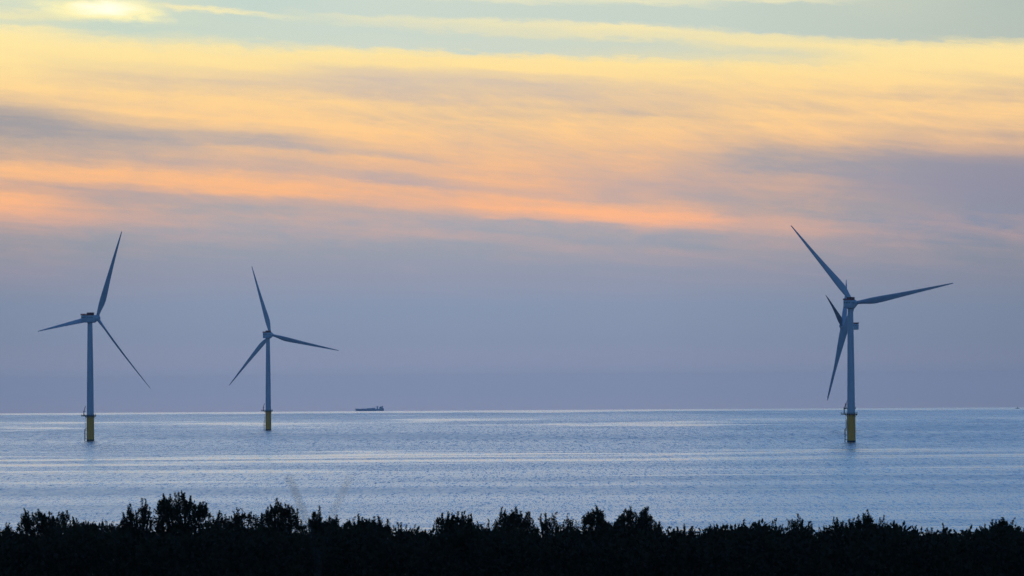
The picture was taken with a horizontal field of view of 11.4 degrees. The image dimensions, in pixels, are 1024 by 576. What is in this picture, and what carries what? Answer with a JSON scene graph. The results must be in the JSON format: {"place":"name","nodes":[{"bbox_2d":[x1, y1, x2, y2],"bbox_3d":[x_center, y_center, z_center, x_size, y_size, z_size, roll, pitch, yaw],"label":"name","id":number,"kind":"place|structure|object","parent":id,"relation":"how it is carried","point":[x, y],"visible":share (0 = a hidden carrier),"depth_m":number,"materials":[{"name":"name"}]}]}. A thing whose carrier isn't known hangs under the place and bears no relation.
{"place":"outdoors","nodes":[
{"label":"outdoors","id":0,"kind":"place"},
{"bbox_2d":[0,407,1023,574],"bbox_3d":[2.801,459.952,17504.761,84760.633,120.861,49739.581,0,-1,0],"label":"sea","id":1,"kind":"structure","parent":0,"point":[957,469],"depth_m":2701.92,"materials":[{"name":"blue liquid"}]},
{"bbox_2d":[38,231,150,440],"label":"wind turbine","id":2,"kind":"object","parent":1,"relation":"in","point":[89,318],"visible":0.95,"depth_m":4442.29,"materials":[{"name":"metal"}]},
{"bbox_2d":[229,268,338,429],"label":"wind turbine","id":3,"kind":"object","parent":1,"relation":"in","point":[268,334],"visible":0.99,"depth_m":5790.42,"materials":[{"name":"metal"}]},
{"bbox_2d":[355,406,383,410],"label":"cargo ship","id":4,"kind":"object","parent":1,"relation":"on","point":[374,409],"visible":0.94,"depth_m":22484.51,"materials":[{"name":"paint"}]},
{"bbox_2d":[826,280,858,428],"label":"wind turbine","id":5,"kind":"object","parent":1,"relation":"in","point":[841,320],"visible":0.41,"depth_m":5359.16,"materials":[{"name":"metal"}]},
{"bbox_2d":[791,226,952,441],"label":"wind turbine","id":6,"kind":"object","parent":1,"relation":"in","point":[850,303],"visible":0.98,"depth_m":3890.30,"materials":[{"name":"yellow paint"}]},
{"bbox_2d":[0,0,1023,412],"label":"sky","id":7,"kind":"structure","parent":0,"point":[475,204],"materials":[{"name":"multicoloured"}]},
{"bbox_3d":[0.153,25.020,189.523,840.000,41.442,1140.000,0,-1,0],"label":"ground","id":8,"kind":"structure","parent":0,"visible":0},
{"bbox_2d":[0,522,24,575],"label":"coastal tree","id":9,"kind":"object","parent":8,"relation":"on","point":[9,532],"visible":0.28,"depth_m":261.65,"materials":[{"name":"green plant"}]},
{"bbox_2d":[14,508,77,575],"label":"coastal tree","id":10,"kind":"object","parent":8,"relation":"on","point":[27,522],"visible":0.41,"depth_m":265.34,"materials":[{"name":"green plant"}]},
{"bbox_2d":[69,516,100,573],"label":"coastal tree","id":11,"kind":"object","parent":8,"relation":"on","point":[81,523],"visible":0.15,"depth_m":271.33,"materials":[{"name":"green plant"}]},
{"bbox_2d":[102,519,115,575],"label":"coastal tree","id":12,"kind":"object","parent":8,"relation":"on","point":[105,521],"visible":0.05,"depth_m":279.31,"materials":[{"name":"green plant"}]},
{"bbox_2d":[110,498,158,575],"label":"coastal tree","id":13,"kind":"object","parent":8,"relation":"on","point":[139,524],"visible":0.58,"depth_m":263.55,"materials":[{"name":"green plant"}]},
{"bbox_2d":[152,490,219,570],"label":"coastal tree","id":14,"kind":"object","parent":8,"relation":"on","point":[170,515],"visible":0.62,"depth_m":267.36,"materials":[{"name":"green plant"}]},
{"bbox_2d":[211,510,232,575],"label":"coastal tree","id":15,"kind":"object","parent":8,"relation":"on","point":[220,520],"visible":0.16,"depth_m":273.64,"materials":[{"name":"green plant"}]},
{"bbox_2d":[221,507,263,570],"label":"coastal tree","id":16,"kind":"object","parent":8,"relation":"on","point":[238,519],"visible":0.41,"depth_m":271.53,"materials":[{"name":"green plant"}]},
{"bbox_2d":[248,498,311,575],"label":"coastal tree","id":17,"kind":"object","parent":8,"relation":"on","point":[286,521],"visible":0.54,"depth_m":261.26,"materials":[{"name":"green plant"}]},
{"bbox_2d":[287,475,350,575],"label":"dry reed","id":18,"kind":"object","parent":8,"relation":"on","point":[301,507],"visible":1,"depth_m":23.98,"materials":[{"name":"plant"}]},
{"bbox_2d":[301,505,348,575],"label":"coastal tree","id":19,"kind":"object","parent":8,"relation":"on","point":[312,522],"visible":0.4,"depth_m":267.52,"materials":[{"name":"green plant"}]},
{"bbox_2d":[343,513,370,575],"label":"coastal tree","id":20,"kind":"object","parent":8,"relation":"on","point":[359,521],"visible":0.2,"depth_m":271.64,"materials":[{"name":"green plant"}]},
{"bbox_2d":[363,515,398,574],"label":"coastal tree","id":21,"kind":"object","parent":8,"relation":"on","point":[380,525],"visible":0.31,"depth_m":265.30,"materials":[{"name":"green plant"}]},
{"bbox_2d":[391,521,422,575],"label":"coastal tree","id":22,"kind":"object","parent":8,"relation":"on","point":[400,529],"visible":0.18,"depth_m":269.62,"materials":[{"name":"green plant"}]},
{"bbox_2d":[425,510,482,575],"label":"coastal tree","id":23,"kind":"object","parent":8,"relation":"on","point":[447,522],"visible":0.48,"depth_m":263.38,"materials":[{"name":"green plant"}]},
{"bbox_2d":[468,519,490,575],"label":"coastal tree","id":24,"kind":"object","parent":8,"relation":"on","point":[488,525],"visible":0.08,"depth_m":275.77,"materials":[{"name":"green plant"}]},
{"bbox_2d":[0,518,1023,575],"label":"undergrowth","id":25,"kind":"object","parent":8,"relation":"on","point":[938,560],"visible":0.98,"depth_m":253.33,"materials":[{"name":"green plant"}]},
{"bbox_2d":[486,506,542,574],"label":"coastal tree","id":26,"kind":"object","parent":8,"relation":"on","point":[512,517],"visible":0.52,"depth_m":265.44,"materials":[{"name":"green plant"}]},
{"bbox_2d":[537,512,568,575],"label":"coastal tree","id":27,"kind":"object","parent":8,"relation":"on","point":[545,527],"visible":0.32,"depth_m":271.64,"materials":[{"name":"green plant"}]},
{"bbox_2d":[561,514,581,566],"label":"coastal tree","id":28,"kind":"object","parent":8,"relation":"on","point":[568,521],"visible":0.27,"depth_m":277.48,"materials":[{"name":"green plant"}]},
{"bbox_2d":[572,505,619,575],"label":"coastal tree","id":29,"kind":"object","parent":8,"relation":"on","point":[588,519],"visible":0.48,"depth_m":261.46,"materials":[{"name":"green plant"}]},
{"bbox_2d":[612,505,668,575],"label":"coastal tree","id":30,"kind":"object","parent":8,"relation":"on","point":[643,520],"visible":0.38,"depth_m":265.29,"materials":[{"name":"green plant"}]},
{"bbox_2d":[661,524,701,571],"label":"coastal tree","id":31,"kind":"object","parent":8,"relation":"on","point":[682,533],"visible":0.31,"depth_m":263.44,"materials":[{"name":"green plant"}]},
{"bbox_2d":[715,519,771,575],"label":"coastal tree","id":32,"kind":"object","parent":8,"relation":"on","point":[742,525],"visible":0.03,"depth_m":269.65,"materials":[{"name":"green plant"}]},
{"bbox_2d":[769,518,785,565],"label":"coastal tree","id":33,"kind":"object","parent":8,"relation":"on","point":[778,529],"visible":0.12,"depth_m":275.75,"materials":[{"name":"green plant"}]},
{"bbox_2d":[779,513,812,575],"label":"coastal tree","id":34,"kind":"object","parent":8,"relation":"on","point":[795,525],"visible":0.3,"depth_m":267.46,"materials":[{"name":"green plant"}]},
{"bbox_2d":[811,517,844,574],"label":"coastal tree","id":35,"kind":"object","parent":8,"relation":"on","point":[835,527],"visible":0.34,"depth_m":265.56,"materials":[{"name":"green plant"}]},
{"bbox_2d":[836,509,893,575],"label":"coastal tree","id":36,"kind":"object","parent":8,"relation":"on","point":[867,523],"visible":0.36,"depth_m":261.47,"materials":[{"name":"green plant"}]},
{"bbox_2d":[916,523,966,575],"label":"coastal tree","id":37,"kind":"object","parent":8,"relation":"on","point":[930,533],"visible":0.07,"depth_m":267.43,"materials":[{"name":"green plant"}]},
{"bbox_2d":[985,517,1023,575],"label":"coastal tree","id":38,"kind":"object","parent":8,"relation":"on","point":[1002,521],"visible":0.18,"depth_m":265.58,"materials":[{"name":"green plant"}]}
]}

